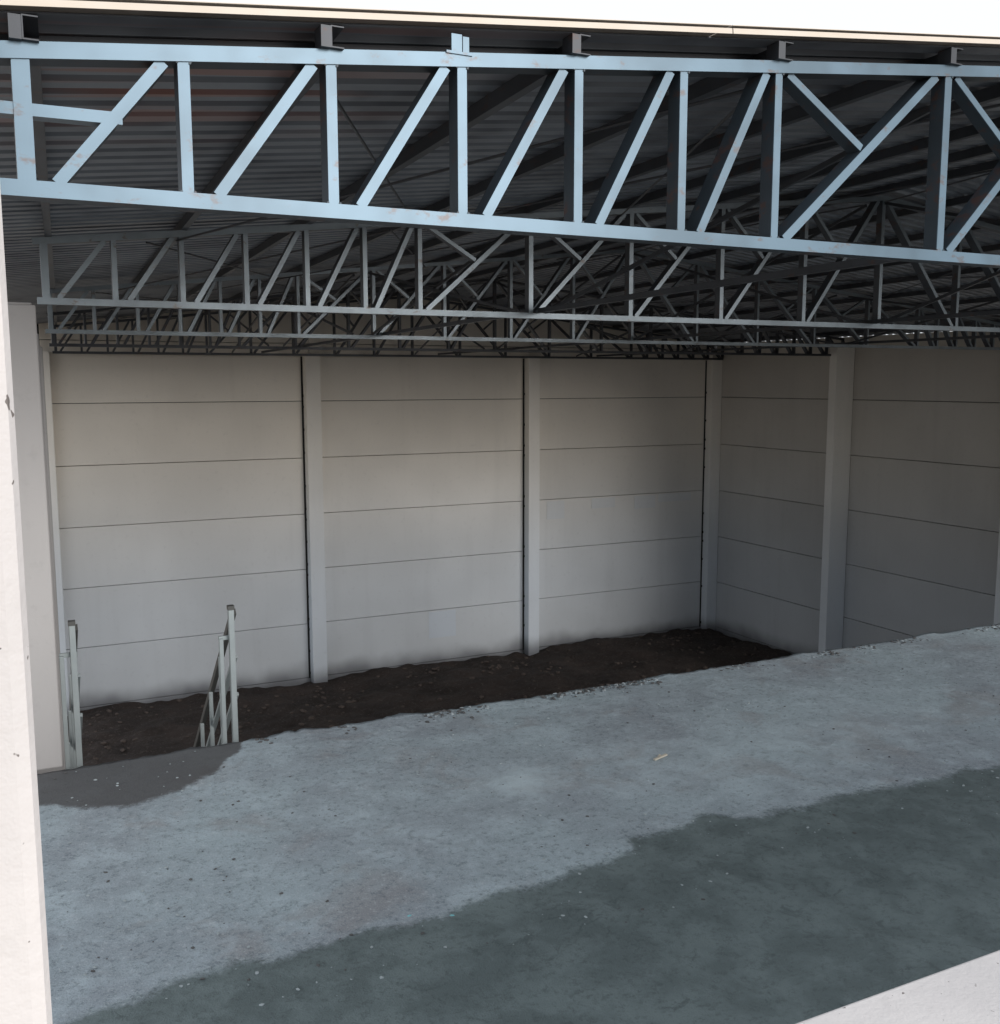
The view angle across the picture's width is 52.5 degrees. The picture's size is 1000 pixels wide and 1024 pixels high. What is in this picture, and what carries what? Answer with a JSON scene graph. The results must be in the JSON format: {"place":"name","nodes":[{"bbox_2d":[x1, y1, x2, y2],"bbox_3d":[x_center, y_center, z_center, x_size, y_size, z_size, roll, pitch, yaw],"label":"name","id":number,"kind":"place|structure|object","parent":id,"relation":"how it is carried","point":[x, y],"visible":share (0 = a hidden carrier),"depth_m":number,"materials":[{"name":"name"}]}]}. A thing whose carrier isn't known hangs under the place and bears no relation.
{"place":"outdoors","nodes":[
{"label":"outdoors","id":0,"kind":"place"},
{"bbox_2d":[67,628,792,765],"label":"dirt floor","id":1,"kind":"structure","parent":0,"point":[171,725],"depth_m":22.16,"materials":[{"name":"soil"}]},
{"bbox_2d":[37,334,63,773],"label":"concrete column","id":2,"kind":"structure","parent":1,"relation":"on","point":[49,770],"depth_m":11.80,"materials":[{"name":"grey concrete"}]},
{"bbox_2d":[39,345,65,768],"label":"concrete column","id":3,"kind":"structure","parent":1,"relation":"on","point":[49,498],"depth_m":15.97,"materials":[{"name":"grey concrete"}]},
{"bbox_2d":[59,604,238,768],"bbox_3d":[-3.621,3.141,10.092,1.354,5.144,4.492,-4,8,-26],"label":"steel stair with handrails","id":4,"kind":"object","parent":1,"relation":"on","point":[73,749],"visible":0.26,"depth_m":8.39,"materials":[{"name":"grey metal"}]},
{"bbox_2d":[82,629,765,764],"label":"soil clods","id":5,"kind":"object","parent":1,"relation":"on","point":[353,700],"visible":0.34,"depth_m":22.31,"materials":[{"name":"brown soil"}]},
{"bbox_2d":[183,0,999,341],"label":"sky","id":6,"kind":"structure","parent":0,"point":[958,17],"materials":[{"name":"white"}]},
{"label":"ground","id":7,"kind":"structure","parent":0,"visible":0},
{"bbox_2d":[0,190,52,1023],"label":"pillar","id":8,"kind":"structure","parent":7,"relation":"on","point":[25,994],"depth_m":0.66,"materials":[{"name":"white concrete"}]},
{"bbox_2d":[43,351,69,715],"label":"wall column","id":9,"kind":"structure","parent":7,"relation":"on","point":[53,484],"depth_m":20.09,"materials":[{"name":"concrete"}]},
{"bbox_2d":[302,356,327,682],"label":"wall column","id":10,"kind":"structure","parent":7,"relation":"on","point":[314,507],"depth_m":22.46,"materials":[{"name":"concrete"}]},
{"bbox_2d":[39,294,710,710],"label":"precast concrete back wall","id":11,"kind":"structure","parent":7,"relation":"on","point":[163,564],"depth_m":23.11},
{"bbox_2d":[300,356,310,677],"bbox_3d":[-4.332,0.190,22.601,0.038,7.230,0.010,-4,8,-26],"label":"open joint","id":12,"kind":"object","parent":11,"relation":"attached to","point":[305,513],"visible":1,"depth_m":22.57,"materials":[{"name":"black"}]},
{"bbox_2d":[302,395,310,673],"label":"panel fixings","id":13,"kind":"object","parent":11,"relation":"attached to","point":[306,540],"visible":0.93,"depth_m":22.60,"materials":[{"name":"black metal"}]},
{"bbox_2d":[37,324,716,465],"bbox_3d":[-1.674,-0.182,24.084,16.850,8.180,0.030,-4,8,-26],"label":"joint backing","id":14,"kind":"object","parent":11,"relation":"attached to","point":[715,347],"visible":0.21,"depth_m":22.92,"materials":[{"name":"black"}]},
{"bbox_2d":[523,359,523,649],"bbox_3d":[0.579,-0.126,24.990,0.038,7.230,0.010,-4,8,-26],"label":"open joint","id":15,"kind":"object","parent":11,"relation":"attached to","point":[523,503],"visible":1,"depth_m":24.98,"materials":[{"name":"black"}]},
{"bbox_2d":[523,393,524,653],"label":"panel fixings","id":16,"kind":"object","parent":11,"relation":"attached to","point":[524,506],"visible":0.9,"depth_m":24.96,"materials":[{"name":"black metal"}]},
{"bbox_2d":[429,492,690,638],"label":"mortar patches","id":17,"kind":"object","parent":11,"relation":"attached to","point":[442,623],"visible":1,"depth_m":25.43,"materials":[{"name":"grey concrete"}]},
{"bbox_2d":[699,360,706,626],"bbox_3d":[5.480,-0.441,27.374,0.038,7.230,0.010,-4,8,-26],"label":"open joint","id":18,"kind":"object","parent":11,"relation":"attached to","point":[703,491],"visible":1,"depth_m":27.36,"materials":[{"name":"black"}]},
{"bbox_2d":[700,392,706,622],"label":"panel fixings","id":19,"kind":"object","parent":11,"relation":"attached to","point":[703,512],"visible":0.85,"depth_m":27.32,"materials":[{"name":"black metal"}]},
{"bbox_2d":[524,358,539,655],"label":"column","id":20,"kind":"structure","parent":7,"relation":"on","point":[531,481],"depth_m":24.84,"materials":[{"name":"concrete"}]},
{"bbox_2d":[701,355,721,629],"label":"column","id":21,"kind":"structure","parent":7,"relation":"on","point":[711,486],"depth_m":27.24,"materials":[{"name":"concrete"}]},
{"bbox_2d":[818,347,854,651],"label":"column","id":22,"kind":"structure","parent":7,"relation":"on","point":[839,425],"depth_m":22.99,"materials":[{"name":"concrete"}]},
{"bbox_2d":[47,278,844,355],"bbox_3d":[0.365,-3.711,19.192,16.391,1.361,0.105,-4,8,-26],"label":"steel roof truss","id":23,"kind":"object","parent":22,"relation":"on","point":[654,308],"visible":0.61,"depth_m":18.44,"materials":[{"name":"grey metal"}]},
{"bbox_2d":[715,331,999,653],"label":"precast concrete side wall","id":24,"kind":"structure","parent":7,"relation":"on","point":[923,523],"depth_m":22.55,"materials":[{"name":"grey concrete"}]},
{"bbox_2d":[7,12,999,356],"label":"roof purlins","id":25,"kind":"object","parent":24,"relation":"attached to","point":[515,88],"visible":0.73,"depth_m":8.26,"materials":[{"name":"metal"}]},
{"bbox_2d":[52,296,723,359],"bbox_3d":[-1.404,-4.201,23.027,16.161,1.361,0.105,-4,8,-26],"label":"steel roof truss","id":26,"kind":"object","parent":25,"relation":"attached to","point":[459,305],"visible":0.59,"depth_m":22.36,"materials":[{"name":"grey metal"}]},
{"bbox_2d":[0,10,999,341],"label":"roof sheet","id":27,"kind":"object","parent":25,"relation":"on","point":[140,146],"visible":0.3,"depth_m":5.99,"materials":[{"name":"metal"}]},
{"bbox_2d":[0,0,999,47],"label":"roof edge flashing","id":28,"kind":"object","parent":27,"relation":"attached to","point":[199,9],"visible":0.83,"depth_m":3.56,"materials":[{"name":"white metal"}]},
{"bbox_2d":[0,33,999,267],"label":"steel roof truss","id":29,"kind":"object","parent":25,"relation":"attached to","point":[769,80],"visible":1,"depth_m":3.75,"materials":[{"name":"grey metal"}]},
{"bbox_2d":[0,34,999,65],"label":"edge beam","id":30,"kind":"structure","parent":25,"relation":"attached to","point":[299,45],"depth_m":3.68,"materials":[{"name":"metal"}]},
{"bbox_2d":[738,397,999,402],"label":"joint backing","id":31,"kind":"object","parent":24,"relation":"attached to","point":[885,400],"visible":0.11,"depth_m":21.96,"materials":[{"name":"black"}]},
{"bbox_2d":[993,526,999,624],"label":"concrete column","id":32,"kind":"structure","parent":7,"relation":"on","point":[997,609],"depth_m":19.15,"materials":[{"name":"concrete"}]},
{"bbox_2d":[41,249,999,349],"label":"steel roof truss","id":33,"kind":"object","parent":32,"relation":"on","point":[753,341],"visible":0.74,"depth_m":14.00,"materials":[{"name":"grey metal"}]},
{"bbox_3d":[5.182,3.925,8.185,18.400,4.067,6.820,-4,8,-26],"label":"slab body and support wall","id":34,"kind":"object","parent":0,"visible":0},
{"bbox_2d":[37,624,999,1023],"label":"slab top","id":35,"kind":"structure","parent":34,"relation":"on","point":[791,918],"depth_m":6.20,"materials":[{"name":"concrete"}]},
{"bbox_2d":[8,302,62,769],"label":"concrete column","id":36,"kind":"structure","parent":35,"relation":"on","point":[32,482],"depth_m":7.39,"materials":[{"name":"grey concrete"}]},
{"bbox_2d":[31,196,999,331],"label":"steel roof truss","id":37,"kind":"object","parent":36,"relation":"on","point":[721,316],"visible":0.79,"depth_m":8.78,"materials":[{"name":"grey metal"}]},
{"bbox_2d":[47,624,999,1017],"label":"loose rubble","id":38,"kind":"object","parent":35,"relation":"on","point":[551,760],"visible":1,"depth_m":8.24,"materials":[{"name":"grey stone"}]},
{"bbox_2d":[653,753,667,760],"bbox_3d":[1.221,1.882,7.803,0.146,0.018,0.055,-7,10,-42],"label":"wood offcut","id":39,"kind":"object","parent":35,"relation":"on","point":[659,756],"visible":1,"depth_m":7.79,"materials":[{"name":"beige wood"}]},
{"bbox_3d":[4.998,3.547,3.947,11.988,6.000,0.380,-4,8,-26],"label":"parapet","id":40,"kind":"object","parent":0,"visible":0},
{"bbox_2d":[796,950,999,1023],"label":"coping","id":41,"kind":"object","parent":40,"relation":"on","point":[968,992],"depth_m":1.65,"materials":[{"name":"white concrete"}]}
]}

